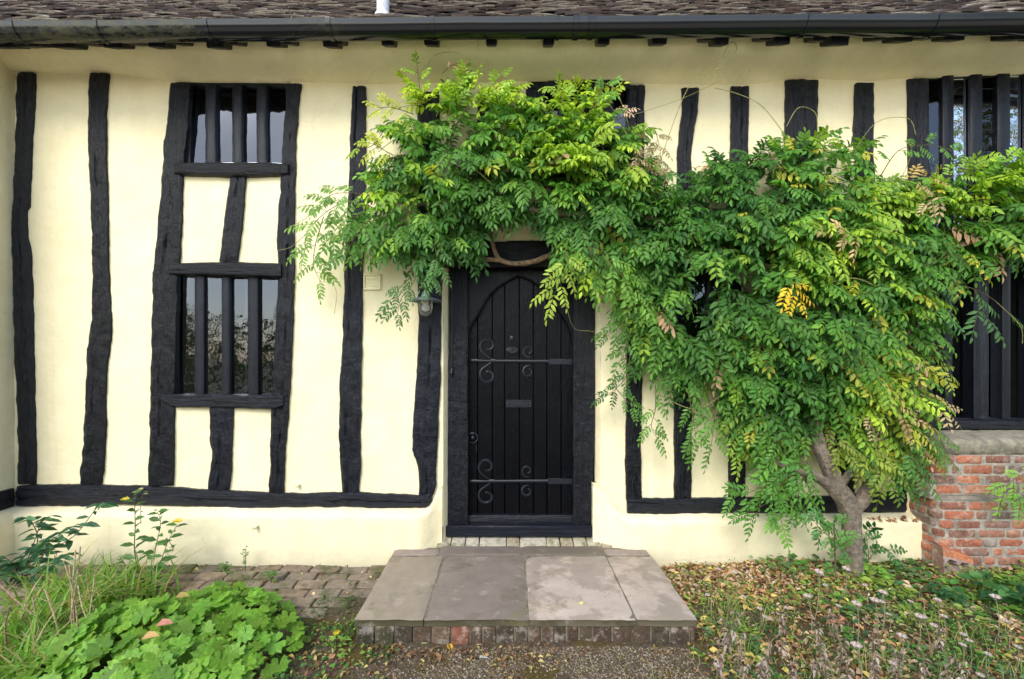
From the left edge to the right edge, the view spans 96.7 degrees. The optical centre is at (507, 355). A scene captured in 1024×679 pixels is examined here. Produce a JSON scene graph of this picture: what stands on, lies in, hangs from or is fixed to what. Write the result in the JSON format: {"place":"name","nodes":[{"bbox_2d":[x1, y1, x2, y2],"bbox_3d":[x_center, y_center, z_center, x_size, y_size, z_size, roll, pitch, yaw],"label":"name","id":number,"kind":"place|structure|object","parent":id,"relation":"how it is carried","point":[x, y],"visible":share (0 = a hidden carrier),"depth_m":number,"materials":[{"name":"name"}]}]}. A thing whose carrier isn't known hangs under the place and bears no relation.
{"place":"outdoors","nodes":[
{"label":"outdoors","id":0,"kind":"place"},
{"bbox_2d":[0,564,385,640],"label":"path","id":1,"kind":"structure","parent":0,"point":[210,574],"depth_m":3.23,"materials":[{"name":"brick"}]},
{"bbox_2d":[217,562,232,574],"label":"weed","id":2,"kind":"object","parent":1,"relation":"on","point":[226,570],"visible":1,"depth_m":3.31,"materials":[{"name":"green plant"}]},
{"bbox_2d":[240,546,249,570],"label":"weed","id":3,"kind":"object","parent":1,"relation":"on","point":[245,555],"visible":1,"depth_m":3.36,"materials":[{"name":"green plant"}]},
{"bbox_2d":[264,569,277,582],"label":"weed","id":4,"kind":"object","parent":1,"relation":"on","point":[272,574],"visible":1,"depth_m":3.19,"materials":[{"name":"green plant"}]},
{"bbox_2d":[0,537,1023,678],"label":"ground","id":5,"kind":"structure","parent":0,"point":[524,673],"depth_m":2.50,"materials":[{"name":"soil"}]},
{"bbox_2d":[0,502,118,586],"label":"dark leaved shrub","id":6,"kind":"object","parent":5,"relation":"on","point":[23,566],"visible":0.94,"depth_m":3.06,"materials":[{"name":"green plant"}]},
{"bbox_2d":[0,544,210,678],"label":"grass clump","id":7,"kind":"object","parent":5,"relation":"on","point":[35,627],"visible":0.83,"depth_m":2.67,"materials":[{"name":"green plant"}]},
{"bbox_2d":[115,488,187,589],"bbox_3d":[-2.467,1.271,3.128,0.436,0.707,0.246,0,0,17],"label":"yellow flowered weed","id":8,"kind":"object","parent":5,"relation":"on","point":[164,542],"visible":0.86,"depth_m":3.13,"materials":[{"name":"green plant"}]},
{"bbox_2d":[4,580,311,678],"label":"leafy plant","id":9,"kind":"object","parent":5,"relation":"on","point":[165,653],"visible":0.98,"depth_m":2.31,"materials":[{"name":"green plant"}]},
{"bbox_2d":[142,631,158,638],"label":"fallen leaf","id":10,"kind":"object","parent":9,"relation":"on","point":[149,634],"visible":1,"depth_m":2.25,"materials":[{"name":"plant"}]},
{"bbox_2d":[156,619,172,625],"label":"fallen leaf","id":11,"kind":"object","parent":9,"relation":"on","point":[164,622],"visible":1,"depth_m":2.37,"materials":[{"name":"pink plant"}]},
{"bbox_2d":[175,592,189,597],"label":"fallen leaf","id":12,"kind":"object","parent":9,"relation":"on","point":[182,594],"visible":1,"depth_m":2.68,"materials":[{"name":"yellow plant"}]},
{"bbox_2d":[0,0,1023,569],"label":"timber framed house","id":13,"kind":"structure","parent":5,"relation":"on","point":[176,342],"depth_m":3.56,"materials":[{"name":"beige paint"}]},
{"bbox_2d":[161,262,283,409],"bbox_3d":[-2.208,-0.156,3.571,0.941,1.142,0.148,0,0,0],"label":"window","id":14,"kind":"structure","parent":13,"relation":"in","point":[229,272],"depth_m":3.56,"materials":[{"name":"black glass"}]},
{"bbox_2d":[173,83,288,177],"bbox_3d":[-2.140,-1.772,3.568,0.880,0.764,0.137,0,0,0],"label":"window","id":15,"kind":"structure","parent":13,"relation":"in","point":[262,168],"depth_m":3.55,"materials":[{"name":"black wood"}]},
{"bbox_2d":[363,273,380,289],"bbox_3d":[-1.059,-0.578,3.554,0.137,0.128,0.024,0,0,0],"label":"vent plate","id":16,"kind":"object","parent":13,"relation":"attached to","point":[371,281],"visible":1,"depth_m":3.55,"materials":[{"name":"beige plastic"}]},
{"bbox_2d":[411,284,441,316],"bbox_3d":[-0.621,-0.442,3.430,0.248,0.291,0.248,0,0,0],"label":"wall lamp","id":17,"kind":"object","parent":13,"relation":"attached to","point":[425,308],"visible":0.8,"depth_m":3.39,"materials":[{"name":"grey glass"}]},
{"bbox_2d":[468,277,572,521],"bbox_3d":[0.097,0.340,3.709,0.912,2.038,0.082,0,0,0],"label":"door","id":18,"kind":"structure","parent":13,"relation":"in","point":[520,378],"depth_m":3.70,"materials":[{"name":"black wood"}]},
{"bbox_2d":[529,79,629,188],"bbox_3d":[0.567,-1.726,3.575,0.803,0.842,0.122,0,0,0],"label":"window","id":19,"kind":"structure","parent":13,"relation":"in","point":[550,83],"depth_m":3.55,"materials":[{"name":"black wood"}]},
{"bbox_2d":[625,264,740,356],"bbox_3d":[1.377,-0.365,3.566,0.914,0.759,0.140,0,0,0],"label":"window","id":20,"kind":"structure","parent":13,"relation":"in","point":[709,283],"depth_m":3.57,"materials":[{"name":"black wood"}]},
{"bbox_2d":[915,262,1023,429],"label":"window","id":21,"kind":"structure","parent":13,"relation":"in","point":[976,355],"depth_m":3.58,"materials":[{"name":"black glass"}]},
{"bbox_2d":[927,73,1023,233],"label":"window","id":22,"kind":"structure","parent":13,"relation":"in","point":[1009,89],"depth_m":3.56,"materials":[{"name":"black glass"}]},
{"bbox_2d":[6,552,1023,678],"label":"ground cover","id":23,"kind":"object","parent":5,"relation":"on","point":[884,580],"visible":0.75,"depth_m":2.73,"materials":[{"name":"green plant"}]},
{"bbox_2d":[355,537,696,644],"bbox_3d":[0.101,1.551,3.089,1.921,0.233,1.106,0,0,0],"label":"door step","id":24,"kind":"object","parent":5,"relation":"on","point":[467,590],"depth_m":2.78,"materials":[{"name":"stone"}]},
{"bbox_2d":[40,515,1023,678],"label":"leaf litter","id":25,"kind":"object","parent":5,"relation":"on","point":[709,577],"visible":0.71,"depth_m":2.73,"materials":[{"name":"brown plant"}]},
{"bbox_2d":[281,41,1023,580],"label":"wisteria","id":26,"kind":"object","parent":5,"relation":"on","point":[763,343],"visible":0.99,"depth_m":3.21,"materials":[{"name":"green plant"}]},
{"bbox_2d":[705,593,711,620],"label":"seed head","id":27,"kind":"object","parent":5,"relation":"on","point":[707,594],"visible":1,"depth_m":2.77},
{"bbox_2d":[713,636,724,678],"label":"withered stalk","id":28,"kind":"object","parent":5,"relation":"on","point":[721,658],"visible":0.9,"depth_m":2.23,"materials":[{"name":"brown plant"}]},
{"bbox_2d":[718,618,730,651],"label":"withered stalk","id":29,"kind":"object","parent":5,"relation":"on","point":[722,626],"visible":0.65,"depth_m":2.43,"materials":[{"name":"beige plant"}]},
{"bbox_2d":[722,610,740,656],"bbox_3d":[1.153,1.473,2.378,0.065,0.302,0.067,11,6,-8],"label":"withered stalk","id":30,"kind":"object","parent":5,"relation":"on","point":[732,635],"visible":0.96,"depth_m":2.37,"materials":[{"name":"beige plant"}]},
{"bbox_2d":[731,570,737,594],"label":"seed head","id":31,"kind":"object","parent":5,"relation":"on","point":[735,572],"visible":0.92,"depth_m":2.97},
{"bbox_2d":[733,631,745,677],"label":"withered stalk","id":32,"kind":"object","parent":5,"relation":"on","point":[741,653],"visible":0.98,"depth_m":2.25,"materials":[{"name":"beige plant"}]},
{"bbox_2d":[738,657,752,678],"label":"withered stalk","id":33,"kind":"object","parent":5,"relation":"on","point":[743,674],"visible":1,"depth_m":2.10,"materials":[{"name":"beige plant"}]},
{"bbox_2d":[755,662,764,678],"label":"withered stalk","id":34,"kind":"object","parent":5,"relation":"on","point":[758,664],"visible":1,"depth_m":2.13,"materials":[{"name":"beige plant"}]},
{"bbox_2d":[760,640,773,678],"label":"withered stalk","id":35,"kind":"object","parent":5,"relation":"on","point":[768,653],"visible":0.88,"depth_m":2.18,"materials":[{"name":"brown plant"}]},
{"bbox_2d":[776,610,786,633],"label":"withered stalk","id":36,"kind":"object","parent":5,"relation":"on","point":[781,618],"visible":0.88,"depth_m":2.59,"materials":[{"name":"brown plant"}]},
{"bbox_2d":[776,627,787,667],"bbox_3d":[1.419,1.514,2.357,0.054,0.213,0.052,-4,5,-17],"label":"withered stalk","id":37,"kind":"object","parent":5,"relation":"on","point":[783,645],"visible":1,"depth_m":2.36,"materials":[{"name":"beige plant"}]},
{"bbox_2d":[786,660,797,678],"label":"withered stalk","id":38,"kind":"object","parent":5,"relation":"on","point":[792,670],"visible":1,"depth_m":2.13,"materials":[{"name":"beige plant"}]},
{"bbox_2d":[803,593,811,633],"bbox_3d":[1.738,1.496,2.624,0.045,0.240,0.042,-2,-5,-9],"label":"seed head","id":39,"kind":"object","parent":5,"relation":"on","point":[807,596],"visible":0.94,"depth_m":2.62},
{"bbox_2d":[811,641,825,678],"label":"withered stalk","id":40,"kind":"object","parent":5,"relation":"on","point":[813,666],"visible":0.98,"depth_m":2.22,"materials":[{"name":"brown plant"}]},
{"bbox_2d":[811,622,826,660],"bbox_3d":[1.616,1.502,2.353,0.051,0.239,0.064,-8,-4,14],"label":"withered stalk","id":41,"kind":"object","parent":5,"relation":"on","point":[818,631],"visible":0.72,"depth_m":2.36,"materials":[{"name":"beige plant"}]},
{"bbox_2d":[814,568,823,618],"bbox_3d":[1.860,1.448,2.742,0.050,0.336,0.047,3,3,-5],"label":"seed head","id":42,"kind":"object","parent":5,"relation":"on","point":[818,571],"visible":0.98,"depth_m":2.73},
{"bbox_2d":[819,651,830,678],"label":"withered stalk","id":43,"kind":"object","parent":5,"relation":"on","point":[825,666],"visible":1,"depth_m":2.20,"materials":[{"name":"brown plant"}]},
{"bbox_2d":[800,507,861,585],"bbox_3d":[2.168,1.351,3.070,0.417,0.636,0.128,0,0,0],"label":"wisteria sucker","id":44,"kind":"object","parent":5,"relation":"on","point":[839,517],"visible":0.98,"depth_m":3.09,"materials":[{"name":"green plant"}]},
{"bbox_2d":[826,608,838,647],"bbox_3d":[1.796,1.509,2.510,0.049,0.224,0.055,-5,-10,20],"label":"withered stalk","id":45,"kind":"object","parent":5,"relation":"on","point":[835,625],"visible":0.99,"depth_m":2.51,"materials":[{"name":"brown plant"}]},
{"bbox_2d":[835,604,841,626],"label":"seed head","id":46,"kind":"object","parent":5,"relation":"on","point":[838,605],"visible":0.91,"depth_m":2.66},
{"bbox_2d":[836,638,849,677],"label":"withered stalk","id":47,"kind":"object","parent":5,"relation":"on","point":[838,658],"visible":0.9,"depth_m":2.27,"materials":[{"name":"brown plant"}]},
{"bbox_2d":[842,566,850,598],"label":"seed head","id":48,"kind":"object","parent":5,"relation":"on","point":[846,568],"visible":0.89,"depth_m":2.91},
{"bbox_2d":[841,655,854,678],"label":"withered stalk","id":49,"kind":"object","parent":5,"relation":"on","point":[852,673],"visible":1,"depth_m":2.16,"materials":[{"name":"beige plant"}]},
{"bbox_2d":[850,641,862,678],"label":"seed head","id":50,"kind":"object","parent":5,"relation":"on","point":[856,645],"visible":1,"depth_m":2.16},
{"bbox_2d":[851,600,862,641],"bbox_3d":[1.911,1.479,2.495,0.050,0.272,0.047,0,1,-3],"label":"seed head","id":51,"kind":"object","parent":5,"relation":"on","point":[856,603],"visible":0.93,"depth_m":2.49},
{"bbox_2d":[867,631,881,676],"bbox_3d":[1.825,1.499,2.262,0.050,0.243,0.056,5,-8,-37],"label":"withered stalk","id":52,"kind":"object","parent":5,"relation":"on","point":[875,654],"visible":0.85,"depth_m":2.26,"materials":[{"name":"beige plant"}]},
{"bbox_2d":[868,657,880,678],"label":"withered stalk","id":53,"kind":"object","parent":5,"relation":"on","point":[871,672],"visible":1,"depth_m":2.15,"materials":[{"name":"beige plant"}]},
{"bbox_2d":[869,597,880,638],"bbox_3d":[2.069,1.488,2.561,0.048,0.255,0.045,-1,0,3],"label":"seed head","id":54,"kind":"object","parent":5,"relation":"on","point":[875,600],"visible":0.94,"depth_m":2.56},
{"bbox_2d":[880,599,885,632],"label":"seed head","id":55,"kind":"object","parent":5,"relation":"on","point":[882,602],"visible":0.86,"depth_m":2.63},
{"bbox_2d":[878,589,888,633],"bbox_3d":[2.161,1.485,2.629,0.049,0.262,0.046,6,-3,7],"label":"seed head","id":56,"kind":"object","parent":5,"relation":"on","point":[882,592],"visible":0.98,"depth_m":2.63},
{"bbox_2d":[862,521,907,570],"bbox_3d":[2.720,1.427,3.332,0.480,0.465,0.156,0,0,0],"label":"wisteria sucker","id":57,"kind":"object","parent":5,"relation":"on","point":[876,547],"visible":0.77,"depth_m":3.36,"materials":[{"name":"green plant"}]},
{"bbox_2d":[888,660,897,678],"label":"seed head","id":58,"kind":"object","parent":5,"relation":"on","point":[891,662],"visible":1,"depth_m":2.17},
{"bbox_2d":[890,644,904,678],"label":"withered stalk","id":59,"kind":"object","parent":5,"relation":"on","point":[896,660],"visible":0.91,"depth_m":2.20,"materials":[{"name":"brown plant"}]},
{"bbox_2d":[896,632,907,678],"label":"seed head","id":60,"kind":"object","parent":5,"relation":"on","point":[902,635],"visible":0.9,"depth_m":2.26},
{"bbox_2d":[914,613,924,650],"bbox_3d":[2.202,1.498,2.446,0.044,0.235,0.042,1,5,10],"label":"seed head","id":61,"kind":"object","parent":5,"relation":"on","point":[919,616],"visible":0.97,"depth_m":2.44},
{"bbox_2d":[918,657,933,678],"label":"withered stalk","id":62,"kind":"object","parent":5,"relation":"on","point":[924,671],"visible":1,"depth_m":2.15,"materials":[{"name":"beige plant"}]},
{"bbox_2d":[922,614,930,658],"bbox_3d":[2.243,1.504,2.440,0.042,0.225,0.040,-6,-5,9],"label":"seed head","id":63,"kind":"object","parent":5,"relation":"on","point":[925,617],"visible":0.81,"depth_m":2.44},
{"bbox_2d":[929,622,937,658],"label":"seed head","id":64,"kind":"object","parent":5,"relation":"on","point":[932,624],"visible":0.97,"depth_m":2.42},
{"bbox_2d":[933,597,941,629],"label":"seed head","id":65,"kind":"object","parent":5,"relation":"on","point":[938,600],"visible":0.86,"depth_m":2.63},
{"bbox_2d":[934,621,946,658],"bbox_3d":[2.313,1.524,2.435,0.049,0.193,0.055,3,-3,-29],"label":"withered stalk","id":66,"kind":"object","parent":5,"relation":"on","point":[941,645],"visible":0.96,"depth_m":2.43,"materials":[{"name":"beige plant"}]},
{"bbox_2d":[939,614,948,649],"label":"seed head","id":67,"kind":"object","parent":5,"relation":"on","point":[944,616],"visible":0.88,"depth_m":2.49},
{"bbox_2d":[923,580,968,604],"bbox_3d":[2.820,1.545,2.949,0.218,0.123,0.218,0,0,27],"label":"broad leaved weed","id":68,"kind":"object","parent":5,"relation":"on","point":[958,597],"visible":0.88,"depth_m":2.92,"materials":[{"name":"green plant"}]},
{"bbox_2d":[938,655,957,678],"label":"withered stalk","id":69,"kind":"object","parent":5,"relation":"on","point":[945,673],"visible":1,"depth_m":2.12,"materials":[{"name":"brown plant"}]},
{"bbox_2d":[931,540,973,575],"bbox_3d":[3.228,1.470,3.304,0.245,0.213,0.135,0,0,0],"label":"clay block","id":70,"kind":"object","parent":5,"relation":"on","point":[942,556],"depth_m":3.27,"materials":[{"name":"brick"}]},
{"bbox_2d":[953,655,969,678],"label":"withered stalk","id":71,"kind":"object","parent":5,"relation":"on","point":[959,665],"visible":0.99,"depth_m":2.14,"materials":[{"name":"beige plant"}]},
{"bbox_2d":[958,642,966,674],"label":"seed head","id":72,"kind":"object","parent":5,"relation":"on","point":[963,645],"visible":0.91,"depth_m":2.29},
{"bbox_2d":[959,632,967,657],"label":"seed head","id":73,"kind":"object","parent":5,"relation":"on","point":[963,634],"visible":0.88,"depth_m":2.37},
{"bbox_2d":[908,430,1023,569],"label":"brick wall","id":74,"kind":"structure","parent":5,"relation":"on","point":[960,518],"depth_m":3.35,"materials":[{"name":"brick"}]},
{"bbox_2d":[964,638,973,671],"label":"seed head","id":75,"kind":"object","parent":5,"relation":"on","point":[969,640],"visible":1,"depth_m":2.33},
{"bbox_2d":[975,672,984,678],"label":"seed head","id":76,"kind":"object","parent":5,"relation":"on","point":[980,674],"visible":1,"depth_m":2.12},
{"bbox_2d":[983,651,992,677],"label":"seed head","id":77,"kind":"object","parent":5,"relation":"on","point":[988,654],"visible":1,"depth_m":2.24},
{"bbox_2d":[957,569,1023,605],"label":"broad leaved weed","id":78,"kind":"object","parent":5,"relation":"on","point":[1005,593],"visible":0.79,"depth_m":2.90,"materials":[{"name":"green plant"}]},
{"bbox_2d":[989,593,1001,640],"bbox_3d":[2.764,1.483,2.574,0.050,0.265,0.047,-1,-2,0],"label":"seed head","id":79,"kind":"object","parent":5,"relation":"on","point":[994,596],"visible":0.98,"depth_m":2.57},
{"bbox_2d":[1001,619,1009,653],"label":"seed head","id":80,"kind":"object","parent":5,"relation":"on","point":[1006,621],"visible":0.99,"depth_m":2.47},
{"bbox_2d":[1013,644,1022,675],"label":"seed head","id":81,"kind":"object","parent":5,"relation":"on","point":[1018,647],"visible":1,"depth_m":2.28},
{"bbox_2d":[259,576,1016,678],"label":"gravel","id":82,"kind":"structure","parent":0,"point":[581,666],"depth_m":2.38,"materials":[{"name":"gravel"}]}
]}

